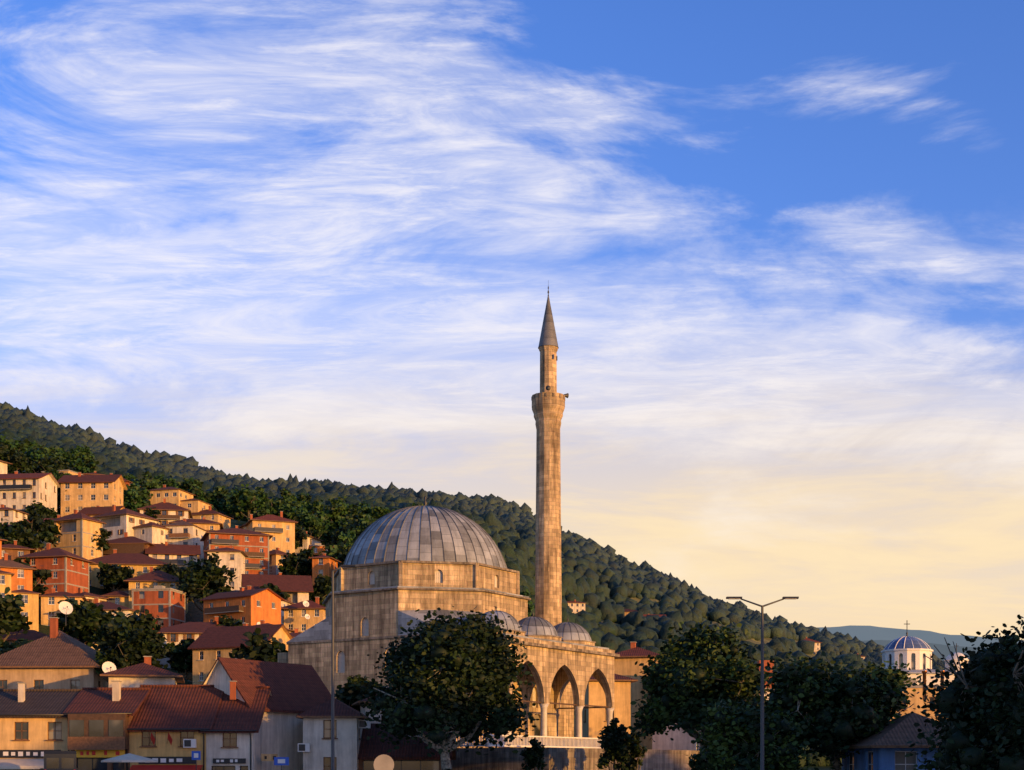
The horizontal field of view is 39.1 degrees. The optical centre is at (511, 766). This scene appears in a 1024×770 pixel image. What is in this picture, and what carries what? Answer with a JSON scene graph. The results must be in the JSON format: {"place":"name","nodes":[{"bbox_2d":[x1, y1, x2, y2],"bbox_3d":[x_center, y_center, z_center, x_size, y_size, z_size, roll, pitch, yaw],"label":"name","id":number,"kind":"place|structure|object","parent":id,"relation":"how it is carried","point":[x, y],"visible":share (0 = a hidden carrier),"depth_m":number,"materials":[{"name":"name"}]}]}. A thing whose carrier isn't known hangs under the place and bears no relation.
{"place":"outdoors","nodes":[
{"label":"outdoors","id":0,"kind":"place"},
{"bbox_2d":[18,470,841,769],"bbox_3d":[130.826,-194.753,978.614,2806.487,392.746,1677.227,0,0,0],"label":"hill terrain","id":1,"kind":"structure","parent":0,"point":[194,613],"depth_m":279.90,"materials":[{"name":"green plant"}]},
{"bbox_2d":[0,432,697,749],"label":"hillside trees","id":2,"kind":"object","parent":1,"relation":"on","point":[339,525],"visible":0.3,"depth_m":310.39,"materials":[{"name":"green plant"}]},
{"bbox_2d":[0,460,865,684],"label":"hillside houses","id":3,"kind":"structure","parent":1,"relation":"on","point":[252,550],"depth_m":298.18,"materials":[{"name":"concrete"}]},
{"bbox_2d":[0,401,944,766],"bbox_3d":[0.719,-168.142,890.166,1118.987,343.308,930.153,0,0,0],"label":"forest trees","id":4,"kind":"object","parent":1,"relation":"on","point":[594,575],"visible":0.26,"depth_m":828.92,"materials":[{"name":"green plant"}]},
{"bbox_2d":[840,672,926,684],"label":"tree","id":5,"kind":"object","parent":1,"relation":"on","point":[860,674],"depth_m":148.56,"materials":[{"name":"green plant"}]},
{"bbox_2d":[881,632,968,684],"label":"church","id":6,"kind":"structure","parent":1,"relation":"on","point":[911,650],"depth_m":260.57,"materials":[{"name":"white paint"}]},
{"bbox_2d":[0,0,1023,639],"label":"sky","id":7,"kind":"structure","parent":0,"point":[777,246],"materials":[{"name":"blue"}]},
{"bbox_2d":[816,625,1018,662],"bbox_3d":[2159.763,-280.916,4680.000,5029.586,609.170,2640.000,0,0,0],"label":"mountains","id":8,"kind":"structure","parent":0,"point":[883,636],"depth_m":5931.71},
{"label":"ground","id":9,"kind":"structure","parent":0,"visible":0},
{"bbox_2d":[40,751,77,769],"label":"van","id":10,"kind":"object","parent":9,"relation":"on","point":[59,760],"visible":1,"depth_m":90.53,"materials":[{"name":"paint"}]},
{"bbox_2d":[101,753,157,769],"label":"parasol","id":11,"kind":"object","parent":9,"relation":"on","point":[129,757],"visible":1,"depth_m":94.90,"materials":[{"name":"fabric"}]},
{"bbox_2d":[94,609,168,673],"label":"dark tree","id":12,"kind":"object","parent":9,"relation":"on","point":[136,638],"visible":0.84,"depth_m":126.13,"materials":[{"name":"green plant"}]},
{"bbox_2d":[150,732,288,769],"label":"signs","id":13,"kind":"object","parent":9,"relation":"on","point":[196,756],"visible":1,"depth_m":96.94,"materials":[{"name":"metal"}]},
{"bbox_2d":[0,657,455,769],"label":"shop row","id":14,"kind":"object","parent":9,"relation":"on","point":[235,714],"visible":0.92,"depth_m":102.11,"materials":[{"name":"beige paint"}]},
{"bbox_2d":[331,565,355,769],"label":"street lamp","id":15,"kind":"object","parent":9,"relation":"on","point":[332,704],"visible":1,"depth_m":67.94,"materials":[{"name":"metal"}]},
{"bbox_2d":[334,674,384,711],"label":"tree","id":16,"kind":"object","parent":9,"relation":"on","point":[349,692],"visible":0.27,"depth_m":116.70,"materials":[{"name":"green plant"}]},
{"bbox_2d":[374,754,393,769],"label":"road sign back","id":17,"kind":"object","parent":9,"relation":"on","point":[383,762],"visible":1,"depth_m":41.94,"materials":[{"name":"metal"}]},
{"bbox_2d":[356,606,538,769],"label":"plane tree","id":18,"kind":"object","parent":9,"relation":"on","point":[453,678],"visible":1,"depth_m":97.88,"materials":[{"name":"green plant"}]},
{"bbox_2d":[0,617,945,769],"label":"town houses","id":19,"kind":"structure","parent":9,"relation":"on","point":[55,658],"depth_m":126.11,"materials":[{"name":"paint"}]},
{"bbox_2d":[59,601,309,672],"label":"satellite dishes","id":20,"kind":"object","parent":19,"relation":"on","point":[65,607],"visible":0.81,"depth_m":149.87,"materials":[{"name":"white paint"}]},
{"bbox_2d":[278,286,699,769],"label":"mosque","id":21,"kind":"structure","parent":9,"relation":"on","point":[408,562],"depth_m":124.23,"materials":[{"name":"stone"}]},
{"bbox_2d":[519,738,546,769],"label":"tree","id":22,"kind":"object","parent":9,"relation":"on","point":[533,757],"visible":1,"depth_m":103.78,"materials":[{"name":"green plant"}]},
{"bbox_2d":[595,717,631,769],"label":"tree","id":23,"kind":"object","parent":9,"relation":"on","point":[615,739],"visible":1,"depth_m":105.23,"materials":[{"name":"green plant"}]},
{"bbox_2d":[624,731,647,769],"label":"tree","id":24,"kind":"object","parent":9,"relation":"on","point":[635,747],"visible":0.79,"depth_m":107.65,"materials":[{"name":"green plant"}]},
{"bbox_2d":[628,621,776,767],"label":"tree","id":25,"kind":"object","parent":9,"relation":"on","point":[689,670],"visible":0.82,"depth_m":94.56,"materials":[{"name":"green plant"}]},
{"bbox_2d":[686,697,809,769],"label":"tree","id":26,"kind":"object","parent":9,"relation":"on","point":[729,737],"visible":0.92,"depth_m":78.74,"materials":[{"name":"green plant"}]},
{"bbox_2d":[726,597,798,769],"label":"double street lamp","id":27,"kind":"object","parent":9,"relation":"on","point":[762,699],"visible":1,"depth_m":69.93,"materials":[{"name":"metal"}]},
{"bbox_2d":[751,649,921,769],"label":"plane tree","id":28,"kind":"object","parent":9,"relation":"on","point":[834,712],"visible":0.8,"depth_m":83.53,"materials":[{"name":"green plant"}]},
{"bbox_2d":[905,614,1023,769],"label":"tree","id":29,"kind":"object","parent":9,"relation":"on","point":[979,701],"visible":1,"depth_m":68.72,"materials":[{"name":"green plant"}]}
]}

